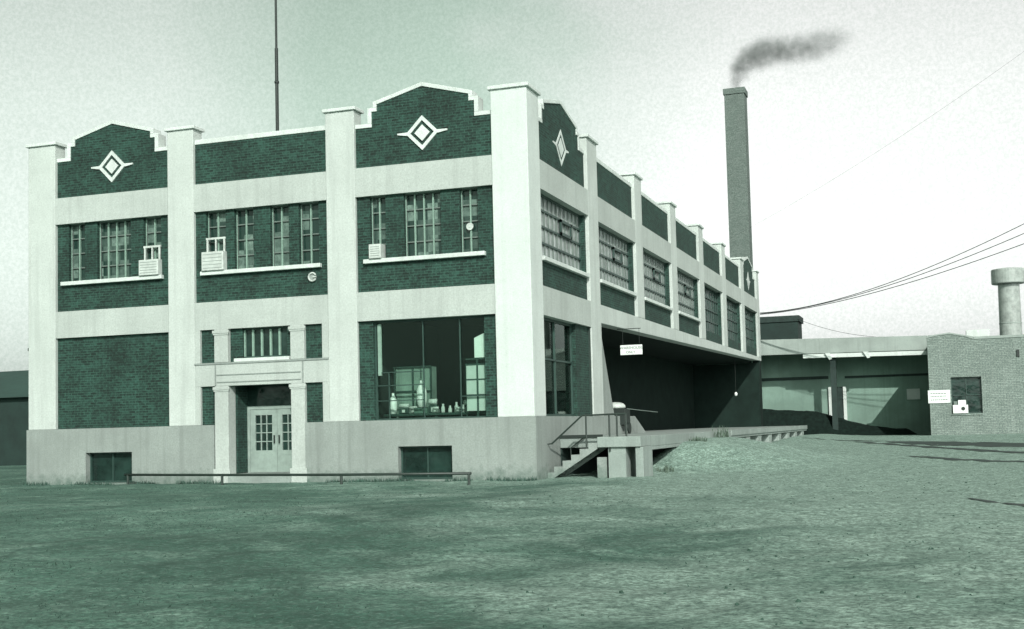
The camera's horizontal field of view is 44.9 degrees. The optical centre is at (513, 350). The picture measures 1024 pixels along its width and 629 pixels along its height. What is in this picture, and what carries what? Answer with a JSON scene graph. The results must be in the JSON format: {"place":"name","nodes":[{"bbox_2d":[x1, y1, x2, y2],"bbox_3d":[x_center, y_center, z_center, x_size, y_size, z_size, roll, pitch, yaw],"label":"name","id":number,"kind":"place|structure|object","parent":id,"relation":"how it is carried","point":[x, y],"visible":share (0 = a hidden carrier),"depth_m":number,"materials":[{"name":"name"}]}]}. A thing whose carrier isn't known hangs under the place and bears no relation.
{"place":"outdoors","nodes":[
{"label":"outdoors","id":0,"kind":"place"},
{"bbox_2d":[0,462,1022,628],"bbox_3d":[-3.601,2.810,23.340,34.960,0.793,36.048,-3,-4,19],"label":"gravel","id":1,"kind":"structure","parent":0,"point":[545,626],"depth_m":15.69,"materials":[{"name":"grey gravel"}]},
{"bbox_2d":[0,434,1023,628],"bbox_3d":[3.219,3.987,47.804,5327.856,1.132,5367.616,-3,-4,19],"label":"ground","id":2,"kind":"structure","parent":0,"point":[501,573],"depth_m":15.60,"materials":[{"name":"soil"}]},
{"bbox_2d":[0,348,28,465],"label":"dark shed","id":3,"kind":"structure","parent":2,"relation":"on","point":[14,406],"depth_m":70.57,"materials":[{"name":"metal"}]},
{"bbox_2d":[23,476,536,485],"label":"grass","id":4,"kind":"structure","parent":2,"relation":"on","point":[346,481],"depth_m":35.60,"materials":[{"name":"green plant"}]},
{"bbox_2d":[124,472,471,484],"bbox_3d":[-6.489,3.788,35.027,12.235,0.656,0.083,-3,-4,28],"label":"pipe rail","id":5,"kind":"object","parent":2,"relation":"on","point":[468,474],"visible":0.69,"depth_m":34.30,"materials":[{"name":"metal"}]},
{"bbox_2d":[25,81,762,484],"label":"factory building","id":6,"kind":"structure","parent":2,"relation":"on","point":[559,263],"depth_m":37.78,"materials":[{"name":"paint"}]},
{"bbox_2d":[71,224,84,280],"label":"window","id":7,"kind":"structure","parent":6,"relation":"in","point":[77,231],"depth_m":39.75,"materials":[{"name":"glass"}]},
{"bbox_2d":[90,452,131,482],"bbox_3d":[-12.509,3.657,38.769,1.710,0.940,0.075,-3,-4,19],"label":"window","id":8,"kind":"structure","parent":6,"relation":"in","point":[104,466],"depth_m":38.83,"materials":[{"name":"glass"}]},
{"bbox_2d":[100,220,130,278],"bbox_3d":[-12.542,-3.168,39.248,1.270,1.880,0.083,-3,-4,19],"label":"window","id":9,"kind":"structure","parent":6,"relation":"in","point":[115,236],"depth_m":39.29,"materials":[{"name":"glass"}]},
{"bbox_2d":[139,245,161,275],"bbox_3d":[-11.265,-2.799,38.556,0.700,0.945,0.363,-3,-4,19],"label":"window cooler","id":10,"kind":"object","parent":6,"relation":"attached to","point":[151,266],"depth_m":38.41,"materials":[{"name":"white metal"}]},
{"bbox_2d":[146,217,160,259],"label":"window","id":11,"kind":"structure","parent":6,"relation":"in","point":[153,225],"depth_m":38.85,"materials":[{"name":"grey glass"}]},
{"bbox_2d":[201,237,226,270],"bbox_3d":[-9.102,-2.943,37.819,0.760,1.035,0.363,-3,-4,19],"label":"window cooler","id":12,"kind":"object","parent":6,"relation":"attached to","point":[215,260],"depth_m":37.67,"materials":[{"name":"white metal"}]},
{"bbox_2d":[208,211,225,251],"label":"window","id":13,"kind":"structure","parent":6,"relation":"in","point":[216,220],"depth_m":38.11,"materials":[{"name":"glass"}]},
{"bbox_2d":[236,208,253,268],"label":"window","id":14,"kind":"structure","parent":6,"relation":"in","point":[245,217],"depth_m":37.77,"materials":[{"name":"grey glass"}]},
{"bbox_2d":[250,409,277,471],"bbox_3d":[-7.651,2.775,37.991,0.925,1.925,0.116,-3,-4,19],"label":"door","id":15,"kind":"structure","parent":6,"relation":"in","point":[263,422],"depth_m":38.01,"materials":[{"name":"paint"}]},
{"bbox_2d":[244,326,286,357],"bbox_3d":[-7.420,-0.240,37.285,1.510,0.901,0.083,-3,-4,19],"label":"window","id":16,"kind":"structure","parent":6,"relation":"in","point":[267,341],"depth_m":37.30,"materials":[{"name":"glass"}]},
{"bbox_2d":[274,0,278,130],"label":"radio mast","id":17,"kind":"object","parent":6,"relation":"on","point":[276,81],"visible":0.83,"depth_m":44.19,"materials":[{"name":"black metal"}]},
{"bbox_2d":[272,205,288,265],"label":"window","id":18,"kind":"structure","parent":6,"relation":"in","point":[280,214],"depth_m":37.37,"materials":[{"name":"grey glass"}]},
{"bbox_2d":[277,409,291,471],"bbox_3d":[-6.767,2.734,37.689,0.925,1.925,0.116,-3,-4,19],"label":"door","id":19,"kind":"structure","parent":6,"relation":"in","point":[284,432],"depth_m":37.78,"materials":[{"name":"paint"}]},
{"bbox_2d":[301,203,318,263],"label":"window","id":20,"kind":"structure","parent":6,"relation":"in","point":[309,211],"depth_m":37.05,"materials":[{"name":"grey glass"}]},
{"bbox_2d":[308,272,316,281],"bbox_3d":[-5.957,-2.176,36.697,0.276,0.292,0.084,-3,-4,19],"label":"alarm bell","id":21,"kind":"object","parent":6,"relation":"attached to","point":[312,276],"visible":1,"depth_m":36.69,"materials":[{"name":"white metal"}]},
{"bbox_2d":[369,244,385,258],"bbox_3d":[-3.961,-2.870,36.045,0.380,0.415,0.363,-3,-4,19],"label":"window cooler","id":22,"kind":"object","parent":6,"relation":"on","point":[377,251],"depth_m":35.89,"materials":[{"name":"white metal"}]},
{"bbox_2d":[372,196,385,247],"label":"window","id":23,"kind":"structure","parent":6,"relation":"in","point":[378,203],"depth_m":36.32,"materials":[{"name":"glass"}]},
{"bbox_2d":[393,366,436,417],"bbox_3d":[-2.910,1.337,36.944,1.220,1.710,0.445,-3,-4,19],"label":"glazed cabinet","id":24,"kind":"object","parent":6,"relation":"on","point":[407,392],"visible":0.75,"depth_m":36.83,"materials":[{"name":"glass"}]},
{"bbox_2d":[405,191,441,255],"bbox_3d":[-2.559,-3.627,35.836,1.150,1.880,0.083,-3,-4,19],"label":"window","id":25,"kind":"structure","parent":6,"relation":"in","point":[423,210],"depth_m":35.87,"materials":[{"name":"grey glass"}]},
{"bbox_2d":[401,445,452,478],"bbox_3d":[-2.417,3.193,35.319,1.660,0.940,0.075,-3,-4,19],"label":"window","id":26,"kind":"structure","parent":6,"relation":"in","point":[414,459],"depth_m":35.35,"materials":[{"name":"glass"}]},
{"bbox_2d":[375,315,485,420],"bbox_3d":[-2.371,0.520,35.519,3.450,2.893,0.068,-3,-4,19],"label":"window","id":27,"kind":"structure","parent":6,"relation":"in","point":[378,329],"depth_m":35.73,"materials":[{"name":"glass"}]},
{"bbox_2d":[384,411,485,418],"bbox_3d":[-2.126,1.970,36.013,3.350,0.308,0.530,-3,-4,19],"label":"display counter","id":28,"kind":"object","parent":6,"relation":"on","point":[430,414],"visible":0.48,"depth_m":35.86,"materials":[{"name":"paint"}]},
{"bbox_2d":[390,393,396,413],"bbox_3d":[-3.531,1.564,36.428,0.240,0.620,0.240,-3,-4,19],"label":"bottle","id":29,"kind":"object","parent":28,"relation":"on","point":[393,406],"visible":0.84,"depth_m":36.33,"materials":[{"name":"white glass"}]},
{"bbox_2d":[399,404,409,413],"bbox_3d":[-3.196,1.719,36.458,0.320,0.294,0.190,-3,-4,19],"label":"machine","id":30,"kind":"object","parent":28,"relation":"on","point":[404,408],"visible":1,"depth_m":36.38,"materials":[{"name":"paint"}]},
{"bbox_2d":[409,406,418,413],"bbox_3d":[-2.895,1.747,36.406,0.400,0.216,0.190,-3,-4,19],"label":"machine","id":31,"kind":"object","parent":28,"relation":"on","point":[411,410],"visible":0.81,"depth_m":36.36,"materials":[{"name":"grey paint"}]},
{"bbox_2d":[414,407,428,412],"bbox_3d":[-2.658,1.754,36.170,0.420,0.166,0.320,-3,-4,19],"label":"display box","id":32,"kind":"object","parent":28,"relation":"on","point":[418,410],"visible":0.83,"depth_m":36.03,"materials":[{"name":"paint"}]},
{"bbox_2d":[417,380,426,407],"bbox_3d":[-2.673,1.269,36.191,0.300,0.800,0.300,-3,-4,19],"label":"bottle","id":33,"kind":"object","parent":32,"relation":"on","point":[420,403],"visible":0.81,"depth_m":36.08,"materials":[{"name":"white plastic"}]},
{"bbox_2d":[428,399,438,412],"bbox_3d":[-2.328,1.620,36.163,0.260,0.412,0.194,-3,-4,19],"label":"machine","id":34,"kind":"object","parent":28,"relation":"on","point":[432,402],"visible":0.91,"depth_m":36.10,"materials":[{"name":"paint"}]},
{"bbox_2d":[432,407,439,412],"bbox_3d":[-2.236,1.717,35.863,0.200,0.176,0.190,-3,-4,19],"label":"box","id":35,"kind":"object","parent":28,"relation":"on","point":[435,409],"visible":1,"depth_m":35.80,"materials":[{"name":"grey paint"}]},
{"bbox_2d":[441,404,444,412],"bbox_3d":[-2.038,1.681,36.014,0.120,0.260,0.120,-3,-4,19],"label":"jar","id":36,"kind":"object","parent":28,"relation":"on","point":[442,409],"visible":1,"depth_m":35.97,"materials":[{"name":"white glass"}]},
{"bbox_2d":[455,407,462,411],"bbox_3d":[-1.567,1.697,35.655,0.180,0.157,0.190,-3,-4,19],"label":"machine","id":37,"kind":"object","parent":28,"relation":"on","point":[457,409],"visible":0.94,"depth_m":35.59,"materials":[{"name":"grey paint"}]},
{"bbox_2d":[466,223,473,229],"bbox_3d":[-1.233,-3.533,35.294,0.210,0.210,0.065,-3,-4,19],"label":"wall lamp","id":38,"kind":"object","parent":6,"relation":"attached to","point":[469,226],"visible":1,"depth_m":35.27,"materials":[{"name":"white glass"}]},
{"bbox_2d":[461,188,478,251],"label":"window","id":39,"kind":"structure","parent":6,"relation":"in","point":[469,197],"depth_m":35.40,"materials":[{"name":"grey glass"}]},
{"bbox_2d":[465,333,485,415],"bbox_3d":[-1.027,0.768,35.148,0.670,2.530,0.050,-3,-4,19],"label":"panelled screen","id":40,"kind":"object","parent":6,"relation":"on","point":[475,378],"visible":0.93,"depth_m":35.14,"materials":[{"name":"white"}]},
{"bbox_2d":[544,317,573,415],"bbox_3d":[1.243,0.528,37.085,0.070,2.893,3.640,-3,-4,19],"label":"window","id":41,"kind":"structure","parent":6,"relation":"in","point":[557,334],"depth_m":37.58,"materials":[{"name":"glass"}]},
{"bbox_2d":[540,193,581,270],"bbox_3d":[1.427,-3.554,38.104,0.125,1.940,4.710,-3,-4,19],"label":"window","id":42,"kind":"structure","parent":6,"relation":"in","point":[560,226],"depth_m":38.26,"materials":[{"name":"glass"}]},
{"bbox_2d":[598,226,629,289],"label":"window","id":43,"kind":"structure","parent":6,"relation":"in","point":[613,250],"depth_m":44.49,"materials":[{"name":"glass"}]},
{"bbox_2d":[617,328,641,354],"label":"hanging sign","id":44,"kind":"object","parent":6,"relation":"hanging from","point":[630,349],"visible":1,"depth_m":44.03,"materials":[{"name":"white metal"}]},
{"bbox_2d":[643,251,666,304],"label":"window","id":45,"kind":"structure","parent":6,"relation":"in","point":[654,269],"depth_m":50.80,"materials":[{"name":"glass"}]},
{"bbox_2d":[677,270,694,316],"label":"window","id":46,"kind":"structure","parent":6,"relation":"in","point":[686,290],"depth_m":57.31,"materials":[{"name":"glass"}]},
{"bbox_2d":[704,285,718,334],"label":"window","id":47,"kind":"structure","parent":6,"relation":"in","point":[711,296],"depth_m":63.61,"materials":[{"name":"glass"}]},
{"bbox_2d":[726,298,737,341],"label":"window","id":48,"kind":"structure","parent":6,"relation":"in","point":[732,323],"depth_m":69.90,"materials":[{"name":"glass"}]},
{"bbox_2d":[745,308,753,347],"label":"window","id":49,"kind":"structure","parent":6,"relation":"in","point":[749,328],"depth_m":76.40,"materials":[{"name":"glass"}]},
{"bbox_2d":[760,243,1023,314],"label":"overhead wire","id":50,"kind":"object","parent":6,"relation":"attached to","point":[898,285],"visible":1,"depth_m":71.72,"materials":[{"name":"black metal"}]},
{"bbox_2d":[761,224,1022,312],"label":"overhead wire","id":51,"kind":"object","parent":6,"relation":"attached to","point":[897,279],"visible":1,"depth_m":71.85,"materials":[{"name":"black metal"}]},
{"bbox_2d":[760,233,1023,313],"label":"overhead wire","id":52,"kind":"object","parent":6,"relation":"attached to","point":[899,281],"visible":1,"depth_m":71.72,"materials":[{"name":"black metal"}]},
{"bbox_2d":[548,443,607,477],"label":"concrete steps","id":53,"kind":"structure","parent":2,"relation":"on","point":[576,461],"depth_m":34.80,"materials":[{"name":"grey concrete"}]},
{"bbox_2d":[547,413,626,454],"bbox_3d":[2.192,2.554,35.148,2.412,1.506,1.096,-3,-4,19],"label":"stair handrail","id":54,"kind":"object","parent":53,"relation":"attached to","point":[575,421],"visible":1,"depth_m":34.59,"materials":[{"name":"metal"}]},
{"bbox_2d":[597,457,608,477],"bbox_3d":[2.535,3.425,34.737,0.280,0.860,0.300,-3,-4,19],"label":"concrete block","id":55,"kind":"object","parent":2,"relation":"on","point":[602,467],"depth_m":34.61,"materials":[{"name":"grey concrete"}]},
{"bbox_2d":[655,466,673,472],"bbox_3d":[4.470,3.458,36.330,0.559,0.298,0.586,0,-4,-18],"label":"weed clump","id":56,"kind":"object","parent":2,"relation":"on","point":[666,469],"visible":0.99,"depth_m":36.30,"materials":[{"name":"green plant"}]},
{"bbox_2d":[560,425,806,477],"bbox_3d":[9.598,4.292,55.747,2.740,1.590,45.100,-3,-4,19],"label":"loading dock","id":57,"kind":"object","parent":2,"relation":"on","point":[631,455],"visible":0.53,"depth_m":36.07,"materials":[{"name":"concrete"}]},
{"bbox_2d":[612,402,655,433],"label":"hand cart","id":58,"kind":"object","parent":57,"relation":"on","point":[618,407],"visible":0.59,"depth_m":43.69,"materials":[{"name":"beige metal"}]},
{"bbox_2d":[688,436,706,441],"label":"weed clump","id":59,"kind":"object","parent":2,"relation":"on","point":[699,439],"visible":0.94,"depth_m":40.23,"materials":[{"name":"green plant"}]},
{"bbox_2d":[712,426,728,436],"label":"weed clump","id":60,"kind":"object","parent":2,"relation":"on","point":[722,434],"visible":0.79,"depth_m":44.92,"materials":[{"name":"green plant"}]},
{"bbox_2d":[723,87,752,266],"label":"chimney","id":61,"kind":"object","parent":2,"relation":"on","point":[737,161],"visible":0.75,"depth_m":88.94,"materials":[{"name":"concrete"}]},
{"bbox_2d":[723,409,915,435],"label":"coal heap","id":62,"kind":"object","parent":2,"relation":"on","point":[815,422],"visible":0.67,"depth_m":80.00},
{"bbox_2d":[710,335,930,433],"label":"warehouse","id":63,"kind":"structure","parent":2,"relation":"on","point":[878,381],"depth_m":81.02,"materials":[{"name":"concrete"}]},
{"bbox_2d":[760,315,802,339],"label":"roof shed","id":64,"kind":"structure","parent":63,"relation":"on","point":[779,327],"depth_m":86.78,"materials":[{"name":"metal"}]},
{"bbox_2d":[837,387,843,418],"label":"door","id":65,"kind":"structure","parent":63,"relation":"in","point":[839,389],"depth_m":81.78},
{"bbox_2d":[905,387,920,400],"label":"window","id":66,"kind":"structure","parent":63,"relation":"in","point":[912,394],"depth_m":80.33,"materials":[{"name":"glass"}]},
{"bbox_2d":[817,438,864,440],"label":"mud rut","id":67,"kind":"structure","parent":2,"relation":"on","point":[845,440],"depth_m":63.02,"materials":[{"name":"soil"}]},
{"bbox_2d":[863,442,1023,452],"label":"mud rut","id":68,"kind":"structure","parent":2,"relation":"on","point":[950,448],"depth_m":49.37,"materials":[{"name":"soil"}]},
{"bbox_2d":[891,441,1023,446],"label":"mud rut","id":69,"kind":"structure","parent":2,"relation":"on","point":[983,444],"depth_m":53.96,"materials":[{"name":"soil"}]},
{"bbox_2d":[910,456,1023,461],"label":"mud rut","id":70,"kind":"structure","parent":2,"relation":"on","point":[979,460],"depth_m":39.74,"materials":[{"name":"soil"}]},
{"bbox_2d":[926,329,1023,434],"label":"brick outbuilding","id":71,"kind":"structure","parent":2,"relation":"on","point":[980,372],"depth_m":71.73,"materials":[{"name":"brick"}]},
{"bbox_2d":[928,390,949,402],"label":"wall sign","id":72,"kind":"object","parent":71,"relation":"attached to","point":[938,396],"visible":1,"depth_m":72.28,"materials":[{"name":"white metal"}]},
{"bbox_2d":[953,400,967,413],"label":"window cooler","id":73,"kind":"object","parent":71,"relation":"attached to","point":[961,407],"depth_m":71.83,"materials":[{"name":"white metal"}]},
{"bbox_2d":[951,376,982,413],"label":"window","id":74,"kind":"structure","parent":71,"relation":"in","point":[969,389],"depth_m":72.01,"materials":[{"name":"glass"}]},
{"bbox_2d":[991,267,1023,334],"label":"roof ventilator","id":75,"kind":"object","parent":71,"relation":"on","point":[1007,281],"visible":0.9,"depth_m":76.36,"materials":[{"name":"metal"}]},
{"bbox_2d":[969,498,1023,505],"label":"mud rut","id":76,"kind":"structure","parent":2,"relation":"on","point":[996,502],"depth_m":21.23,"materials":[{"name":"soil"}]},
{"bbox_2d":[0,0,1023,371],"label":"sky","id":77,"kind":"structure","parent":0,"point":[830,85],"materials":[{"name":"white"}]},
{"bbox_2d":[735,52,1022,235],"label":"overhead wire","id":78,"kind":"object","parent":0,"point":[880,149],"visible":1,"depth_m":69.58,"materials":[{"name":"black metal"}]}
]}

